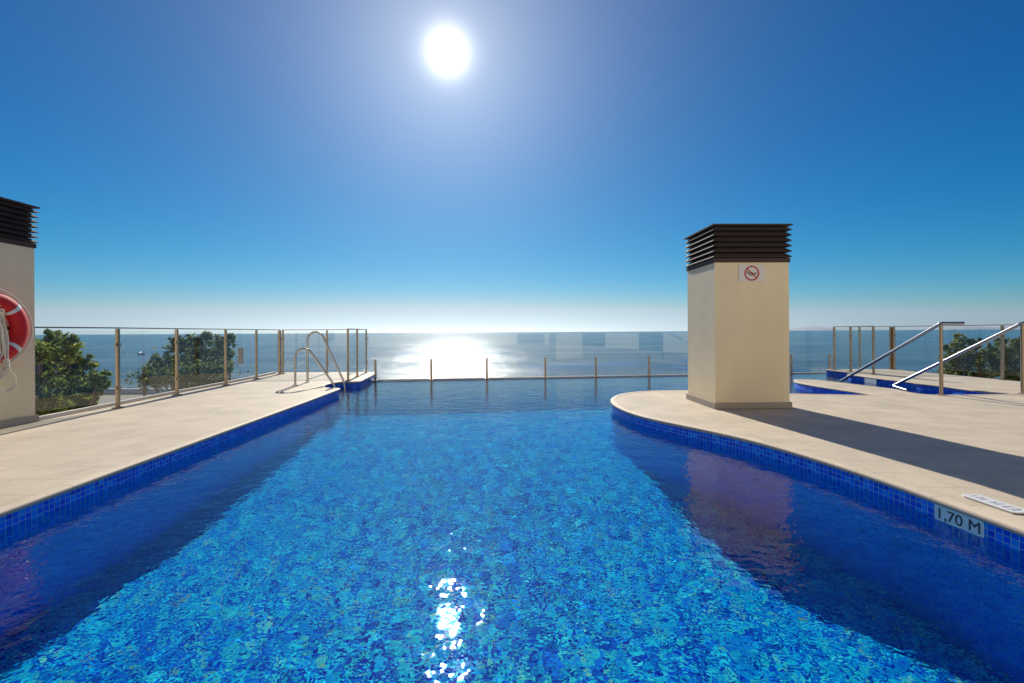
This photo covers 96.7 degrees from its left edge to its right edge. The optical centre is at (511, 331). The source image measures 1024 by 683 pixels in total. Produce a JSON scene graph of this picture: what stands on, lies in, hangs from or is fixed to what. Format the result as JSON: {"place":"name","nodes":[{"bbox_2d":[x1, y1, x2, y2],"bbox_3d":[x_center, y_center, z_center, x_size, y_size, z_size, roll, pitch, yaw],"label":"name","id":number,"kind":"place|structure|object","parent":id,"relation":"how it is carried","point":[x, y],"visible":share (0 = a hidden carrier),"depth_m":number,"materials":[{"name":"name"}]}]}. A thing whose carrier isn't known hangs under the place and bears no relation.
{"place":"outdoors","nodes":[
{"label":"outdoors","id":0,"kind":"place"},
{"bbox_2d":[97,394,151,404],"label":"ground","id":1,"kind":"structure","parent":0,"point":[107,398],"depth_m":39.57,"materials":[{"name":"beige concrete"}]},
{"bbox_2d":[35,328,113,415],"bbox_3d":[-9.557,2.748,9.382,3.910,5.687,1.782,0,0,36],"label":"tree","id":2,"kind":"object","parent":1,"relation":"on","point":[51,356],"visible":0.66,"depth_m":8.96,"materials":[{"name":"green plant"}]},
{"bbox_2d":[121,347,250,395],"bbox_3d":[-7.836,2.934,10.924,1.415,5.220,3.042,0,0,22],"label":"shrub","id":3,"kind":"object","parent":1,"relation":"on","point":[165,376],"visible":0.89,"depth_m":10.71,"materials":[{"name":"green plant"}]},
{"bbox_2d":[138,330,237,393],"bbox_3d":[-10.381,2.760,14.446,4.066,5.636,2.198,0,0,0],"label":"tree","id":4,"kind":"object","parent":1,"relation":"on","point":[197,345],"visible":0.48,"depth_m":14.41,"materials":[{"name":"green plant"}]},
{"bbox_2d":[936,332,999,378],"bbox_3d":[13.746,2.683,13.683,2.251,5.494,1.357,0,0,-27],"label":"tree","id":5,"kind":"object","parent":1,"relation":"on","point":[976,359],"visible":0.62,"depth_m":13.37,"materials":[{"name":"green plant"}]},
{"bbox_2d":[985,337,1019,380],"bbox_3d":[14.861,2.716,13.211,2.696,5.412,1.296,0,0,-24],"label":"tree","id":6,"kind":"object","parent":1,"relation":"on","point":[1011,363],"visible":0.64,"depth_m":12.87,"materials":[{"name":"green plant"}]},
{"bbox_2d":[0,372,372,506],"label":"pool deck","id":7,"kind":"structure","parent":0,"point":[38,457],"depth_m":4.81,"materials":[{"name":"stone"}]},
{"bbox_2d":[0,197,39,428],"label":"ventilation pillar","id":8,"kind":"structure","parent":7,"relation":"on","point":[17,247],"depth_m":5.06,"materials":[{"name":"paint"}]},
{"bbox_3d":[-5.329,-0.147,4.665,0.214,0.250,0.850,0,0,0],"label":"wall bracket","id":9,"kind":"object","parent":8,"relation":"attached to","visible":0},
{"bbox_2d":[0,309,16,391],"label":"throwing rope","id":10,"kind":"object","parent":9,"relation":"hanging from","point":[4,338],"visible":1,"depth_m":4.68,"materials":[{"name":"white fabric"}]},
{"bbox_2d":[0,289,32,366],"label":"lifebuoy","id":11,"kind":"object","parent":9,"relation":"hanging from","point":[17,319],"visible":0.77,"depth_m":4.87,"materials":[{"name":"red plastic"}]},
{"bbox_2d":[39,372,275,420],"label":"deck kerb","id":12,"kind":"structure","parent":7,"relation":"on","point":[65,413],"depth_m":6.75,"materials":[{"name":"stone"}]},
{"bbox_2d":[35,327,281,420],"bbox_3d":[-5.519,0.482,8.223,0.325,1.088,6.081,0,0,-2],"label":"glass fence","id":13,"kind":"object","parent":7,"relation":"on","point":[117,345],"visible":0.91,"depth_m":7.43,"materials":[{"name":"clear glass"}]},
{"bbox_2d":[238,348,243,363],"bbox_3d":[-5.580,0.491,9.360,0.005,0.340,0.200,0,0,-3],"label":"paper notice","id":14,"kind":"object","parent":13,"relation":"attached to","point":[240,357],"visible":1,"depth_m":9.35,"materials":[{"name":"white paper"}]},
{"bbox_2d":[0,372,373,517],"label":"coping","id":15,"kind":"object","parent":7,"relation":"on","point":[11,508],"visible":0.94,"depth_m":3.56,"materials":[{"name":"stone"}]},
{"bbox_2d":[294,331,345,387],"bbox_3d":[-3.775,1.177,8.995,0.873,2.389,0.646,0,0,0],"label":"pool ladder","id":16,"kind":"object","parent":7,"relation":"attached to","point":[307,349],"visible":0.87,"depth_m":9.25,"materials":[{"name":"silver metal"}]},
{"bbox_2d":[281,329,367,373],"bbox_3d":[-4.667,0.477,11.357,2.093,1.088,0.104,0,0,-7],"label":"glass fence","id":17,"kind":"object","parent":7,"relation":"on","point":[283,362],"visible":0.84,"depth_m":11.30,"materials":[{"name":"grey metal"}]},
{"bbox_2d":[346,329,367,379],"bbox_3d":[-3.557,0.471,10.521,0.111,1.088,1.909,0,0,-6],"label":"glass fence","id":18,"kind":"object","parent":7,"relation":"on","point":[356,352],"visible":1,"depth_m":10.38,"materials":[{"name":"grey metal"}]},
{"bbox_2d":[0,373,1023,682],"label":"pool water","id":19,"kind":"structure","parent":0,"point":[492,531],"depth_m":2.19,"materials":[{"name":"blue liquid"}]},
{"bbox_2d":[0,0,1023,334],"label":"sky","id":20,"kind":"structure","parent":0,"point":[376,166],"materials":[{"name":"blue"}]},
{"bbox_2d":[35,329,1019,387],"bbox_3d":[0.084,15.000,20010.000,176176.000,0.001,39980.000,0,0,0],"label":"sea","id":21,"kind":"structure","parent":0,"point":[450,355],"depth_m":338.70,"materials":[{"name":"liquid"}]},
{"bbox_2d":[51,388,184,393],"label":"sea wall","id":22,"kind":"structure","parent":21,"relation":"on","point":[128,390],"depth_m":42.00,"materials":[{"name":"grey concrete"}]},
{"bbox_2d":[616,369,1023,524],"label":"pool deck","id":23,"kind":"structure","parent":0,"point":[954,447],"depth_m":4.65,"materials":[{"name":"stone"}]},
{"bbox_2d":[684,224,792,408],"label":"ventilation pillar","id":24,"kind":"structure","parent":23,"relation":"on","point":[738,344],"depth_m":5.84,"materials":[{"name":"paint"}]},
{"bbox_2d":[739,265,764,281],"bbox_3d":[3.071,-0.752,5.830,0.330,0.210,0.009,0,0,-1],"label":"prohibition sign","id":25,"kind":"object","parent":24,"relation":"attached to","point":[751,273],"visible":1,"depth_m":5.83,"materials":[{"name":"white plastic"}]},
{"bbox_2d":[610,369,1023,536],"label":"coping","id":26,"kind":"object","parent":23,"relation":"on","point":[989,518],"visible":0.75,"depth_m":3.59,"materials":[{"name":"stone"}]},
{"bbox_2d":[831,326,877,374],"bbox_3d":[8.093,0.406,10.820,0.120,1.088,1.341,0,0,0],"label":"glass fence","id":27,"kind":"object","parent":23,"relation":"on","point":[850,350],"visible":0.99,"depth_m":10.84,"materials":[{"name":"grey metal"}]},
{"bbox_2d":[832,326,891,369],"bbox_3d":[8.872,0.402,11.521,1.559,1.088,0.100,0,0,-2],"label":"glass fence","id":28,"kind":"object","parent":23,"relation":"on","point":[859,347],"visible":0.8,"depth_m":11.52,"materials":[{"name":"grey metal"}]},
{"bbox_2d":[839,322,964,395],"bbox_3d":[6.935,0.652,8.294,0.411,1.621,2.947,0,0,10],"label":"handrail","id":29,"kind":"object","parent":23,"relation":"on","point":[939,325],"visible":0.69,"depth_m":6.93,"materials":[{"name":"silver metal"}]},
{"bbox_2d":[892,324,1014,379],"bbox_3d":[9.717,0.397,7.854,0.117,1.088,7.407,0,0,-1],"label":"glass fence","id":30,"kind":"object","parent":23,"relation":"on","point":[1002,365],"visible":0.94,"depth_m":9.03,"materials":[{"name":"grey metal"}]},
{"bbox_2d":[892,322,1023,393],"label":"handrail","id":31,"kind":"object","parent":23,"relation":"on","point":[1021,324],"visible":0.88,"depth_m":7.29,"materials":[{"name":"silver metal"}]},
{"bbox_2d":[962,494,1023,513],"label":"deck plaque","id":32,"kind":"object","parent":23,"relation":"on","point":[1001,505],"visible":1,"depth_m":2.58,"materials":[{"name":"white plastic"}]},
{"bbox_2d":[789,325,1019,330],"bbox_3d":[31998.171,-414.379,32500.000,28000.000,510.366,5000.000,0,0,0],"label":"distant hills","id":33,"kind":"structure","parent":0,"point":[820,328],"depth_m":31340.02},
{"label":"catch basin","id":34,"kind":"structure","parent":0,"visible":0},
{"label":"overflow wall","id":35,"kind":"structure","parent":34,"relation":"attached to","visible":0},
{"bbox_2d":[370,334,830,380],"bbox_3d":[2.518,0.636,11.193,11.740,1.220,0.128,0,0,-7],"label":"glass barrier","id":36,"kind":"object","parent":35,"relation":"on","point":[595,375],"visible":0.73,"depth_m":10.97,"materials":[{"name":"grey metal"}]},
{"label":"pool floor","id":37,"kind":"structure","parent":0,"visible":0},
{"bbox_2d":[0,376,373,531],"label":"pool wall","id":38,"kind":"structure","parent":37,"relation":"on","point":[9,521],"depth_m":3.54,"materials":[{"name":"tile"}]},
{"bbox_2d":[612,371,1023,552],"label":"pool wall","id":39,"kind":"structure","parent":37,"relation":"on","point":[1011,540],"depth_m":3.75,"materials":[{"name":"tile"}]},
{"bbox_2d":[865,378,875,383],"bbox_3d":[7.563,1.039,9.601,0.006,0.098,0.318,0,0,1],"label":"depth marker","id":40,"kind":"object","parent":39,"relation":"attached to","point":[867,380],"visible":0.86,"depth_m":9.59,"materials":[{"name":"tile"}]},
{"bbox_2d":[935,504,983,537],"bbox_3d":[2.525,1.068,2.576,0.008,0.100,0.259,0,0,-4],"label":"depth marker","id":41,"kind":"object","parent":39,"relation":"attached to","point":[962,521],"visible":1,"depth_m":2.56,"materials":[{"name":"tile"}]}
]}

